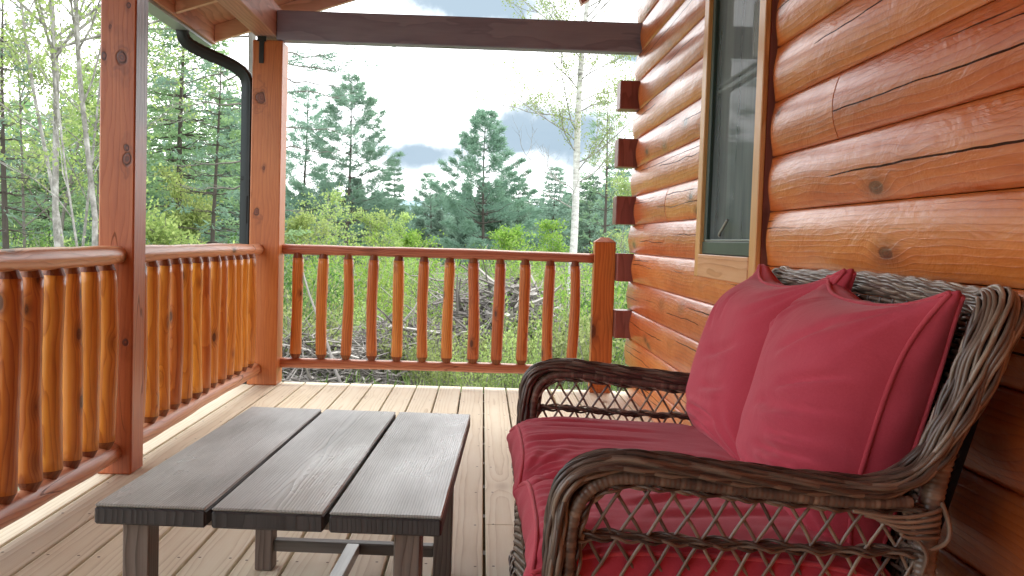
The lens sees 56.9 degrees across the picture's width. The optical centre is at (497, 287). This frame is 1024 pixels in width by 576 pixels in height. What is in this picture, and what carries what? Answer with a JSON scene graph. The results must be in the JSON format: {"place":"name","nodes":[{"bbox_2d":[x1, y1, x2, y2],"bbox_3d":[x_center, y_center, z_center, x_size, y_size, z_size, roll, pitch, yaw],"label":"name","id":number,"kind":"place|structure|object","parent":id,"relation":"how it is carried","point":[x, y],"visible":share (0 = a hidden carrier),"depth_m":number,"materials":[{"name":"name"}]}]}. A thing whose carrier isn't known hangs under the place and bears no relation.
{"place":"outdoors","nodes":[
{"label":"outdoors","id":0,"kind":"place"},
{"bbox_2d":[0,0,638,203],"label":"sky","id":1,"kind":"structure","parent":0,"point":[426,99],"materials":[{"name":"white"}]},
{"bbox_2d":[16,234,627,490],"bbox_3d":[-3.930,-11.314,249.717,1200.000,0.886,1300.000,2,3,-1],"label":"ground","id":2,"kind":"structure","parent":0,"point":[436,268],"depth_m":39.27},
{"bbox_2d":[0,3,70,248],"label":"spruce tree","id":3,"kind":"object","parent":2,"relation":"on","point":[5,230],"visible":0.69,"depth_m":16.68,"materials":[{"name":"green plant"}]},
{"bbox_2d":[0,0,72,246],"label":"hardwood tree","id":4,"kind":"object","parent":2,"relation":"on","point":[41,132],"visible":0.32,"depth_m":14.73,"materials":[{"name":"grey plant"}]},
{"bbox_2d":[0,91,78,248],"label":"fir tree","id":5,"kind":"object","parent":2,"relation":"on","point":[15,222],"visible":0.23,"depth_m":26.55,"materials":[{"name":"green plant"}]},
{"bbox_2d":[0,98,87,246],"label":"pine tree","id":6,"kind":"object","parent":2,"relation":"on","point":[22,113],"visible":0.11,"depth_m":33.54,"materials":[{"name":"green plant"}]},
{"bbox_2d":[0,27,96,247],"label":"maple tree","id":7,"kind":"object","parent":2,"relation":"on","point":[20,147],"visible":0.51,"depth_m":19.39,"materials":[{"name":"green plant"}]},
{"bbox_2d":[0,146,98,247],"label":"fir tree","id":8,"kind":"object","parent":2,"relation":"on","point":[10,198],"visible":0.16,"depth_m":29.20,"materials":[{"name":"green plant"}]},
{"bbox_2d":[0,0,100,267],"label":"hardwood tree","id":9,"kind":"object","parent":2,"relation":"on","point":[47,8],"visible":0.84,"depth_m":12.62,"materials":[{"name":"green plant"}]},
{"bbox_2d":[24,226,98,246],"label":"shrub","id":10,"kind":"object","parent":2,"relation":"on","point":[40,241],"visible":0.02,"depth_m":15.85,"materials":[{"name":"green plant"}]},
{"bbox_2d":[57,0,100,245],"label":"hardwood tree","id":11,"kind":"object","parent":2,"relation":"on","point":[76,25],"visible":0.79,"depth_m":12.86,"materials":[{"name":"grey plant"}]},
{"bbox_2d":[16,0,159,246],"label":"hardwood tree","id":12,"kind":"object","parent":2,"relation":"on","point":[55,207],"visible":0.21,"depth_m":14.01,"materials":[{"name":"grey plant"}]},
{"bbox_2d":[5,0,171,229],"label":"maple tree","id":13,"kind":"object","parent":2,"relation":"on","point":[77,147],"visible":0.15,"depth_m":21.74,"materials":[{"name":"green plant"}]},
{"bbox_2d":[19,66,164,246],"bbox_3d":[-13.753,-3.829,31.518,4.846,7.416,4.769,2,3,-1],"label":"tree","id":14,"kind":"object","parent":2,"relation":"on","point":[68,148],"visible":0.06,"depth_m":30.93,"materials":[{"name":"green plant"}]},
{"bbox_2d":[44,59,164,245],"bbox_3d":[-7.642,-1.814,18.461,2.270,4.942,2.192,2,3,-1],"label":"maple tree","id":15,"kind":"object","parent":2,"relation":"on","point":[68,135],"visible":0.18,"depth_m":18.16,"materials":[{"name":"green plant"}]},
{"bbox_2d":[0,0,240,245],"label":"hardwood tree","id":16,"kind":"object","parent":2,"relation":"on","point":[61,94],"visible":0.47,"depth_m":16.69,"materials":[{"name":"green plant"}]},
{"bbox_2d":[63,159,204,245],"bbox_3d":[-10.232,-1.497,25.919,5.179,4.706,4.841,-1,4,-39],"label":"fir tree","id":17,"kind":"object","parent":2,"relation":"on","point":[147,198],"visible":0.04,"depth_m":25.60,"materials":[{"name":"green plant"}]},
{"bbox_2d":[41,13,310,290],"bbox_3d":[-7.951,-3.914,23.636,6.906,8.896,5.653,2,3,-1],"label":"fir tree","id":18,"kind":"object","parent":2,"relation":"on","point":[179,147],"visible":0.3,"depth_m":23.49,"materials":[{"name":"green plant"}]},
{"bbox_2d":[146,198,207,244],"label":"maple tree","id":19,"kind":"object","parent":2,"relation":"on","point":[161,232],"visible":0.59,"depth_m":17.67,"materials":[{"name":"green plant"}]},
{"bbox_2d":[146,72,225,235],"bbox_3d":[-10.559,-3.147,29.769,4.455,7.244,4.092,-1,4,-43],"label":"fir tree","id":20,"kind":"object","parent":2,"relation":"on","point":[171,102],"visible":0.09,"depth_m":29.48,"materials":[{"name":"green plant"}]},
{"bbox_2d":[151,161,232,244],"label":"maple tree","id":21,"kind":"object","parent":2,"relation":"on","point":[187,219],"visible":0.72,"depth_m":21.40,"materials":[{"name":"green plant"}]},
{"bbox_2d":[146,60,240,244],"bbox_3d":[-6.303,-2.237,20.860,3.184,5.794,3.108,2,3,-1],"label":"spruce tree","id":22,"kind":"object","parent":2,"relation":"on","point":[206,66],"visible":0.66,"depth_m":20.76,"materials":[{"name":"green plant"}]},
{"bbox_2d":[193,95,290,291],"bbox_3d":[-8.200,-2.887,29.910,3.825,6.508,4.007,2,3,-1],"label":"fir tree","id":23,"kind":"object","parent":2,"relation":"on","point":[223,167],"visible":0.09,"depth_m":29.30,"materials":[{"name":"green plant"}]},
{"bbox_2d":[148,9,386,214],"bbox_3d":[-3.958,-5.069,15.784,4.657,12.203,3.173,1,3,-19],"label":"pine tree","id":24,"kind":"object","parent":2,"relation":"on","point":[251,36],"visible":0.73,"depth_m":15.78,"materials":[{"name":"green plant"}]},
{"bbox_2d":[284,189,324,262],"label":"fir tree","id":25,"kind":"object","parent":2,"relation":"on","point":[313,209],"visible":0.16,"depth_m":51.89,"materials":[{"name":"green plant"}]},
{"bbox_2d":[0,88,609,247],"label":"wood","id":26,"kind":"object","parent":2,"relation":"on","point":[427,208],"visible":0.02,"depth_m":73.79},
{"bbox_2d":[284,208,338,292],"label":"young tree","id":27,"kind":"object","parent":2,"relation":"on","point":[303,219],"visible":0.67,"depth_m":27.23,"materials":[{"name":"green plant"}]},
{"bbox_2d":[282,294,341,376],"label":"shrub","id":28,"kind":"object","parent":2,"relation":"on","point":[331,331],"visible":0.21,"depth_m":11.38,"materials":[{"name":"green plant"}]},
{"bbox_2d":[285,84,340,240],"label":"pine tree","id":29,"kind":"object","parent":2,"relation":"on","point":[290,167],"visible":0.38,"depth_m":51.16,"materials":[{"name":"green plant"}]},
{"bbox_2d":[283,286,355,337],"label":"shrub","id":30,"kind":"object","parent":2,"relation":"on","point":[314,317],"visible":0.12,"depth_m":12.59,"materials":[{"name":"green plant"}]},
{"bbox_2d":[304,275,341,382],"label":"dead branch","id":31,"kind":"object","parent":2,"relation":"on","point":[331,357],"visible":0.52,"depth_m":10.76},
{"bbox_2d":[283,255,363,331],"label":"shrub","id":32,"kind":"object","parent":2,"relation":"on","point":[330,300],"visible":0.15,"depth_m":13.34,"materials":[{"name":"green plant"}]},
{"bbox_2d":[283,269,364,335],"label":"shrub","id":33,"kind":"object","parent":2,"relation":"on","point":[290,305],"visible":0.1,"depth_m":14.41,"materials":[{"name":"green plant"}]},
{"bbox_2d":[286,290,365,346],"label":"shrub","id":34,"kind":"object","parent":2,"relation":"on","point":[354,317],"visible":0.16,"depth_m":12.59,"materials":[{"name":"green plant"}]},
{"bbox_2d":[0,382,652,575],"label":"porch deck","id":35,"kind":"structure","parent":2,"relation":"on","point":[64,534],"depth_m":3.27,"materials":[{"name":"brown wood"}]},
{"bbox_2d":[98,0,148,473],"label":"porch post","id":36,"kind":"object","parent":35,"relation":"on","point":[123,118],"visible":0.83,"depth_m":3.67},
{"bbox_2d":[143,243,263,443],"bbox_3d":[-1.516,0.192,4.912,0.094,0.848,2.182,2,3,-1],"label":"porch railing","id":37,"kind":"object","parent":36,"relation":"attached to","point":[200,324],"visible":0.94,"depth_m":4.67,"materials":[{"name":"wood"}]},
{"bbox_2d":[247,36,287,384],"bbox_3d":[-1.473,-0.481,6.045,0.187,2.195,0.184,2,3,-1],"label":"porch post","id":38,"kind":"object","parent":35,"relation":"on","point":[268,140],"visible":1,"depth_m":5.96,"materials":[{"name":"brown wood"}]},
{"bbox_2d":[176,30,251,383],"bbox_3d":[-1.801,-0.159,5.969,0.487,2.980,0.091,1,3,-21],"label":"downspout","id":39,"kind":"object","parent":38,"relation":"attached to","point":[202,51],"visible":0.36,"depth_m":5.96,"materials":[{"name":"black paint"}]},
{"bbox_2d":[152,0,642,54],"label":"porch roof","id":40,"kind":"structure","parent":38,"relation":"on","point":[214,22],"depth_m":5.92,"materials":[{"name":"brown wood"}]},
{"bbox_2d":[148,0,211,46],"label":"gutter","id":41,"kind":"object","parent":40,"relation":"attached to","point":[160,13],"visible":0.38,"depth_m":5.57,"materials":[{"name":"grey metal"}]},
{"bbox_2d":[280,244,593,373],"bbox_3d":[-0.394,0.143,6.139,2.025,0.811,0.082,2,3,-1],"label":"porch railing","id":42,"kind":"object","parent":38,"relation":"attached to","point":[450,255],"visible":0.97,"depth_m":6.11,"materials":[{"name":"wood"}]},
{"bbox_2d":[95,407,470,575],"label":"coffee table","id":43,"kind":"object","parent":35,"relation":"on","point":[266,474],"visible":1,"depth_m":2.00,"materials":[{"name":"grey wood"}]},
{"bbox_2d":[588,237,615,392],"bbox_3d":[0.680,0.175,6.151,0.136,1.009,0.095,2,3,-1],"label":"newel post","id":44,"kind":"object","parent":35,"relation":"on","point":[602,297],"visible":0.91,"depth_m":6.10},
{"bbox_2d":[508,266,1023,575],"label":"wicker loveseat","id":45,"kind":"object","parent":35,"relation":"on","point":[914,488],"visible":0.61,"depth_m":1.56,"materials":[{"name":"wicker"}]},
{"bbox_2d":[506,416,737,504],"bbox_3d":[0.351,0.457,2.430,0.644,0.176,0.641,2,3,-1],"label":"seat cushion","id":46,"kind":"object","parent":45,"relation":"on","point":[540,446],"visible":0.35,"depth_m":2.38,"materials":[{"name":"red fabric"}]},
{"bbox_2d":[686,264,856,460],"bbox_3d":[0.657,0.220,2.440,0.295,0.567,0.612,2,3,-1],"label":"back pillow","id":47,"kind":"object","parent":46,"relation":"on","point":[743,314],"visible":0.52,"depth_m":2.30,"materials":[{"name":"red fabric"}]},
{"bbox_2d":[513,471,890,575],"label":"seat cushion","id":48,"kind":"object","parent":45,"relation":"on","point":[531,495],"visible":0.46,"depth_m":1.66,"materials":[{"name":"red fabric"}]},
{"bbox_2d":[736,274,964,560],"bbox_3d":[0.656,0.254,1.918,0.299,0.550,0.589,2,3,-1],"label":"back pillow","id":49,"kind":"object","parent":48,"relation":"on","point":[846,380],"visible":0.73,"depth_m":1.71,"materials":[{"name":"red fabric"}]},
{"bbox_2d":[612,0,1023,575],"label":"log wall","id":50,"kind":"structure","parent":35,"relation":"on","point":[897,135],"depth_m":2.33,"materials":[{"name":"wood"}]},
{"bbox_2d":[694,0,780,282],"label":"window","id":51,"kind":"structure","parent":50,"relation":"attached to","point":[738,101],"depth_m":3.60,"materials":[{"name":"brown wood"}]},
{"bbox_2d":[286,183,368,277],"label":"young tree","id":52,"kind":"object","parent":2,"relation":"on","point":[332,199],"visible":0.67,"depth_m":30.07,"materials":[{"name":"green plant"}]},
{"bbox_2d":[298,232,389,301],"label":"shrub","id":53,"kind":"object","parent":2,"relation":"on","point":[341,272],"visible":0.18,"depth_m":22.35,"materials":[{"name":"green plant"}]},
{"bbox_2d":[282,289,411,383],"bbox_3d":[-2.479,0.880,11.655,3.023,1.709,2.646,4,3,31],"label":"brush pile","id":54,"kind":"object","parent":2,"relation":"on","point":[303,375],"visible":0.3,"depth_m":11.23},
{"bbox_2d":[285,72,413,258],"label":"pine tree","id":55,"kind":"object","parent":2,"relation":"on","point":[334,112],"visible":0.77,"depth_m":49.04,"materials":[{"name":"green plant"}]},
{"bbox_2d":[330,177,372,264],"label":"fir tree","id":56,"kind":"object","parent":2,"relation":"on","point":[358,180],"visible":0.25,"depth_m":52.41,"materials":[{"name":"green plant"}]},
{"bbox_2d":[304,235,418,343],"bbox_3d":[-2.232,0.052,15.588,2.110,1.890,1.623,1,3,-6],"label":"shrub","id":57,"kind":"object","parent":2,"relation":"on","point":[311,287],"visible":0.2,"depth_m":15.39,"materials":[{"name":"green plant"}]},
{"bbox_2d":[327,278,416,335],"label":"shrub","id":58,"kind":"object","parent":2,"relation":"on","point":[383,305],"visible":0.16,"depth_m":13.05,"materials":[{"name":"green plant"}]},
{"bbox_2d":[343,205,403,265],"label":"young tree","id":59,"kind":"object","parent":2,"relation":"on","point":[374,226],"visible":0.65,"depth_m":33.80,"materials":[{"name":"green plant"}]},
{"bbox_2d":[305,220,446,324],"bbox_3d":[-2.425,-0.204,16.981,2.506,2.245,1.927,3,3,25],"label":"shrub","id":60,"kind":"object","parent":2,"relation":"on","point":[365,271],"visible":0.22,"depth_m":16.84,"materials":[{"name":"green plant"}]},
{"bbox_2d":[367,212,418,274],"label":"young tree","id":61,"kind":"object","parent":2,"relation":"on","point":[404,217],"visible":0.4,"depth_m":33.64,"materials":[{"name":"green plant"}]},
{"bbox_2d":[383,158,411,246],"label":"spruce tree","id":62,"kind":"object","parent":2,"relation":"on","point":[391,185],"visible":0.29,"depth_m":59.43,"materials":[{"name":"green plant"}]},
{"bbox_2d":[357,308,441,380],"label":"shrub","id":63,"kind":"object","parent":2,"relation":"on","point":[389,349],"visible":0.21,"depth_m":11.88,"materials":[{"name":"green plant"}]},
{"bbox_2d":[355,260,454,321],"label":"shrub","id":64,"kind":"object","parent":2,"relation":"on","point":[408,279],"visible":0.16,"depth_m":16.14,"materials":[{"name":"green plant"}]},
{"bbox_2d":[310,291,500,384],"bbox_3d":[-1.425,0.888,12.619,3.822,1.758,3.347,2,3,-1],"label":"brush pile","id":65,"kind":"object","parent":2,"relation":"on","point":[412,328],"visible":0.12,"depth_m":12.26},
{"bbox_2d":[381,257,443,316],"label":"shrub","id":66,"kind":"object","parent":2,"relation":"on","point":[415,276],"visible":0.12,"depth_m":20.79,"materials":[{"name":"green plant"}]},
{"bbox_2d":[397,226,443,275],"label":"young tree","id":67,"kind":"object","parent":2,"relation":"on","point":[410,237],"visible":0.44,"depth_m":29.85,"materials":[{"name":"green plant"}]},
{"bbox_2d":[411,218,429,247],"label":"fir tree","id":68,"kind":"object","parent":2,"relation":"on","point":[420,223],"visible":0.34,"depth_m":60.79,"materials":[{"name":"green plant"}]},
{"bbox_2d":[383,241,466,319],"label":"shrub","id":69,"kind":"object","parent":2,"relation":"on","point":[411,260],"visible":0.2,"depth_m":19.65,"materials":[{"name":"green plant"}]},
{"bbox_2d":[385,321,466,385],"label":"shrub","id":70,"kind":"object","parent":2,"relation":"on","point":[413,357],"visible":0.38,"depth_m":11.29,"materials":[{"name":"green plant"}]},
{"bbox_2d":[401,171,455,258],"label":"pine tree","id":71,"kind":"object","parent":2,"relation":"on","point":[417,208],"visible":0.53,"depth_m":61.36,"materials":[{"name":"green plant"}]},
{"bbox_2d":[391,275,468,330],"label":"shrub","id":72,"kind":"object","parent":2,"relation":"on","point":[405,291],"visible":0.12,"depth_m":13.97,"materials":[{"name":"green plant"}]},
{"bbox_2d":[427,210,447,260],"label":"fir tree","id":73,"kind":"object","parent":2,"relation":"on","point":[436,228],"visible":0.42,"depth_m":60.24,"materials":[{"name":"green plant"}]},
{"bbox_2d":[411,333,478,387],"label":"shrub","id":74,"kind":"object","parent":2,"relation":"on","point":[435,379],"visible":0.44,"depth_m":10.90,"materials":[{"name":"green plant"}]},
{"bbox_2d":[281,371,618,391],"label":"stick litter","id":75,"kind":"object","parent":2,"relation":"on","point":[416,383],"visible":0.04,"depth_m":11.32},
{"bbox_2d":[282,292,626,392],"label":"grass","id":76,"kind":"structure","parent":2,"relation":"on","point":[407,382],"depth_m":10.87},
{"bbox_2d":[442,186,475,264],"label":"fir tree","id":77,"kind":"object","parent":2,"relation":"on","point":[458,236],"visible":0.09,"depth_m":53.14,"materials":[{"name":"green plant"}]},
{"bbox_2d":[381,245,561,327],"bbox_3d":[-0.469,0.484,15.627,4.746,2.444,3.275,2,3,-1],"label":"brush pile","id":78,"kind":"object","parent":2,"relation":"on","point":[462,290],"visible":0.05,"depth_m":15.38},
{"bbox_2d":[436,245,519,305],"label":"shrub","id":79,"kind":"object","parent":2,"relation":"on","point":[488,274],"visible":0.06,"depth_m":16.81,"materials":[{"name":"green plant"}]},
{"bbox_2d":[457,181,500,265],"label":"fir tree","id":80,"kind":"object","parent":2,"relation":"on","point":[479,217],"visible":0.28,"depth_m":51.85,"materials":[{"name":"green plant"}]},
{"bbox_2d":[450,330,515,388],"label":"shrub","id":81,"kind":"object","parent":2,"relation":"on","point":[483,378],"visible":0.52,"depth_m":10.67,"materials":[{"name":"green plant"}]},
{"bbox_2d":[424,108,543,268],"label":"pine tree","id":82,"kind":"object","parent":2,"relation":"on","point":[495,141],"visible":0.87,"depth_m":47.09,"materials":[{"name":"green plant"}]},
{"bbox_2d":[452,300,534,386],"bbox_3d":[-0.088,0.751,11.608,1.108,1.180,1.282,-1,4,-44],"label":"shrub","id":83,"kind":"object","parent":2,"relation":"on","point":[484,342],"visible":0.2,"depth_m":11.49,"materials":[{"name":"green plant"}]},
{"bbox_2d":[484,186,518,266],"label":"fir tree","id":84,"kind":"object","parent":2,"relation":"on","point":[496,226],"visible":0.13,"depth_m":51.70,"materials":[{"name":"green plant"}]},
{"bbox_2d":[473,240,538,284],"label":"shrub","id":85,"kind":"object","parent":2,"relation":"on","point":[510,276],"visible":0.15,"depth_m":28.42,"materials":[{"name":"green plant"}]},
{"bbox_2d":[466,311,557,387],"bbox_3d":[0.166,0.771,11.072,1.081,1.022,1.182,-1,4,-43],"label":"shrub","id":86,"kind":"object","parent":2,"relation":"on","point":[537,360],"visible":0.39,"depth_m":10.91,"materials":[{"name":"green plant"}]},
{"bbox_2d":[455,239,569,296],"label":"shrub","id":87,"kind":"object","parent":2,"relation":"on","point":[540,275],"visible":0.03,"depth_m":16.75,"materials":[{"name":"green plant"}]},
{"bbox_2d":[487,223,540,270],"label":"young tree","id":88,"kind":"object","parent":2,"relation":"on","point":[503,238],"visible":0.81,"depth_m":29.82,"materials":[{"name":"green plant"}]},
{"bbox_2d":[405,246,624,379],"bbox_3d":[0.354,0.612,13.481,4.870,2.481,3.762,4,4,38],"label":"brush pile","id":89,"kind":"object","parent":2,"relation":"on","point":[485,304],"visible":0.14,"depth_m":13.23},
{"bbox_2d":[503,178,541,265],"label":"spruce tree","id":90,"kind":"object","parent":2,"relation":"on","point":[524,217],"visible":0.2,"depth_m":55.70,"materials":[{"name":"green plant"}]},
{"bbox_2d":[488,281,569,354],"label":"shrub","id":91,"kind":"object","parent":2,"relation":"on","point":[536,320],"visible":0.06,"depth_m":12.54,"materials":[{"name":"green plant"}]},
{"bbox_2d":[494,263,591,314],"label":"shrub","id":92,"kind":"object","parent":2,"relation":"on","point":[556,282],"visible":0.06,"depth_m":15.74,"materials":[{"name":"green plant"}]},
{"bbox_2d":[504,303,588,387],"bbox_3d":[0.567,0.746,11.608,1.282,1.180,1.108,5,4,44],"label":"shrub","id":93,"kind":"object","parent":2,"relation":"on","point":[555,355],"visible":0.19,"depth_m":11.39,"materials":[{"name":"green plant"}]},
{"bbox_2d":[526,218,569,272],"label":"young tree","id":94,"kind":"object","parent":2,"relation":"on","point":[543,226],"visible":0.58,"depth_m":32.39,"materials":[{"name":"green plant"}]},
{"bbox_2d":[507,240,592,314],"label":"shrub","id":95,"kind":"object","parent":2,"relation":"on","point":[558,268],"visible":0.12,"depth_m":22.34,"materials":[{"name":"green plant"}]},
{"bbox_2d":[467,0,638,310],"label":"birch tree","id":96,"kind":"object","parent":2,"relation":"on","point":[578,124],"visible":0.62,"depth_m":19.89,"materials":[{"name":"green plant"}]},
{"bbox_2d":[525,164,582,265],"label":"fir tree","id":97,"kind":"object","parent":2,"relation":"on","point":[553,212],"visible":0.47,"depth_m":57.61,"materials":[{"name":"green plant"}]},
{"bbox_2d":[530,288,613,384],"bbox_3d":[1.016,0.673,11.995,1.246,1.327,1.442,1,3,-24],"label":"shrub","id":98,"kind":"object","parent":2,"relation":"on","point":[555,334],"visible":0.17,"depth_m":11.81,"materials":[{"name":"green plant"}]},
{"bbox_2d":[513,241,632,328],"bbox_3d":[1.488,0.174,15.262,1.826,2.127,2.374,4,4,43],"label":"shrub","id":99,"kind":"object","parent":2,"relation":"on","point":[616,293],"visible":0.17,"depth_m":15.05,"materials":[{"name":"green plant"}]},
{"bbox_2d":[538,284,625,361],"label":"shrub","id":100,"kind":"object","parent":2,"relation":"on","point":[617,343],"visible":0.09,"depth_m":12.54,"materials":[{"name":"green plant"}]},
{"bbox_2d":[551,172,618,271],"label":"fir tree","id":101,"kind":"object","parent":2,"relation":"on","point":[584,226],"visible":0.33,"depth_m":49.64,"materials":[{"name":"green plant"}]},
{"bbox_2d":[577,191,603,263],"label":"fir tree","id":102,"kind":"object","parent":2,"relation":"on","point":[583,248],"visible":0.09,"depth_m":60.47,"materials":[{"name":"green plant"}]},
{"bbox_2d":[556,282,628,390],"bbox_3d":[1.419,0.652,11.165,1.385,1.475,1.602,3,3,21],"label":"shrub","id":103,"kind":"object","parent":2,"relation":"on","point":[582,333],"visible":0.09,"depth_m":11.14,"materials":[{"name":"green plant"}]},
{"bbox_2d":[567,274,627,363],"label":"shrub","id":104,"kind":"object","parent":2,"relation":"on","point":[586,302],"visible":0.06,"depth_m":12.90,"materials":[{"name":"green plant"}]},
{"bbox_2d":[578,98,629,240],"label":"larch tree","id":105,"kind":"object","parent":2,"relation":"on","point":[592,181],"visible":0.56,"depth_m":37.83,"materials":[{"name":"green plant"}]},
{"bbox_2d":[580,154,632,278],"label":"fir tree","id":106,"kind":"object","parent":2,"relation":"on","point":[609,203],"visible":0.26,"depth_m":43.83,"materials":[{"name":"green plant"}]},
{"bbox_2d":[600,169,633,285],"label":"young tree","id":107,"kind":"object","parent":2,"relation":"on","point":[621,184],"visible":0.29,"depth_m":27.49,"materials":[{"name":"green plant"}]},
{"bbox_3d":[-1.445,-0.250,1.454,0.138,2.199,0.135,2,3,-1],"label":"porch post","id":108,"kind":"object","parent":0,"visible":0},
{"bbox_2d":[0,246,126,529],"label":"porch railing","id":109,"kind":"object","parent":108,"relation":"attached to","point":[59,338],"visible":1,"depth_m":3.13,"materials":[{"name":"wood"}]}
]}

